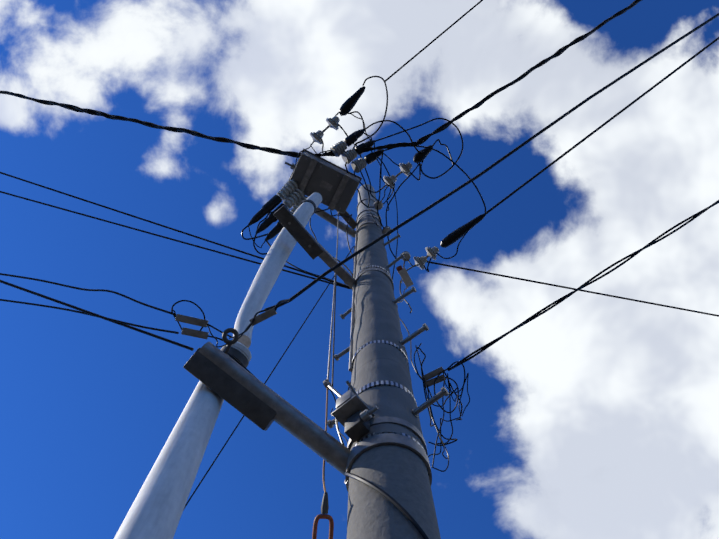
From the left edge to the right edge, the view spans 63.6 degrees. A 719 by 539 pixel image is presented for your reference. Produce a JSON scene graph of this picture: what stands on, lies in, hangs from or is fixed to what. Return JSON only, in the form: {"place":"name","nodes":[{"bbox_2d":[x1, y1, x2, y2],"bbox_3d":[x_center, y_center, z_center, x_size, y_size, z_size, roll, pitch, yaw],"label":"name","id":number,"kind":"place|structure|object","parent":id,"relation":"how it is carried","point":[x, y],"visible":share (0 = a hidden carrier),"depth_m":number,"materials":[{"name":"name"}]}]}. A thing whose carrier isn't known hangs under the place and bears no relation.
{"place":"outdoors","nodes":[
{"label":"outdoors","id":0,"kind":"place"},
{"bbox_2d":[0,0,718,538],"label":"sky","id":1,"kind":"structure","parent":0,"point":[596,417],"materials":[{"name":"blue"}]},
{"label":"ground","id":2,"kind":"structure","parent":0,"visible":0},
{"bbox_2d":[327,184,448,538],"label":"concrete utility pole","id":3,"kind":"object","parent":2,"relation":"on","point":[379,369],"visible":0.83,"depth_m":2.49,"materials":[{"name":"concrete"}]},
{"bbox_2d":[183,342,431,490],"bbox_3d":[-0.228,0.634,2.291,1.045,0.383,0.327,19,-74,-6],"label":"support arm","id":4,"kind":"object","parent":3,"relation":"attached to","point":[238,387],"visible":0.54,"depth_m":2.26},
{"bbox_2d":[114,192,321,538],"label":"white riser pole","id":5,"kind":"object","parent":4,"relation":"attached to","point":[156,509],"visible":0.81,"depth_m":1.90,"materials":[{"name":"metal"}]},
{"bbox_2d":[273,205,393,290],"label":"cross arms","id":6,"kind":"object","parent":3,"relation":"attached to","point":[309,243],"visible":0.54,"depth_m":4.27},
{"bbox_2d":[248,129,383,240],"bbox_3d":[-0.397,-0.849,5.703,0.792,0.933,1.324,32,-76,-9],"label":"switch","id":7,"kind":"object","parent":6,"relation":"attached to","point":[334,186],"visible":0.94,"depth_m":5.74,"materials":[{"name":"paint"}]},
{"bbox_2d":[0,0,718,538],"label":"overhead wires","id":8,"kind":"object","parent":3,"relation":"attached to","point":[394,192],"visible":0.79,"depth_m":4.53,"materials":[{"name":"black rubber"}]},
{"bbox_2d":[175,265,445,387],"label":"cable clamps","id":9,"kind":"object","parent":8,"relation":"attached to","point":[405,277],"visible":0.96,"depth_m":2.39,"materials":[{"name":"metal"}]},
{"bbox_2d":[310,86,485,270],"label":"insulators","id":10,"kind":"object","parent":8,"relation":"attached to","point":[347,106],"visible":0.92,"depth_m":6.00,"materials":[{"name":"ceramic"}]},
{"bbox_2d":[323,212,427,455],"bbox_3d":[0.022,0.118,4.124,0.572,3.907,0.326,43,-78,-12],"label":"switch operating mechanism","id":11,"kind":"object","parent":3,"relation":"attached to","point":[353,414],"visible":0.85,"depth_m":2.31,"materials":[{"name":"metal"}]},
{"bbox_2d":[312,387,333,538],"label":"pull rope","id":12,"kind":"object","parent":11,"relation":"hanging from","point":[324,510],"visible":0.98,"depth_m":1.99,"materials":[{"name":"metal"}]}
]}

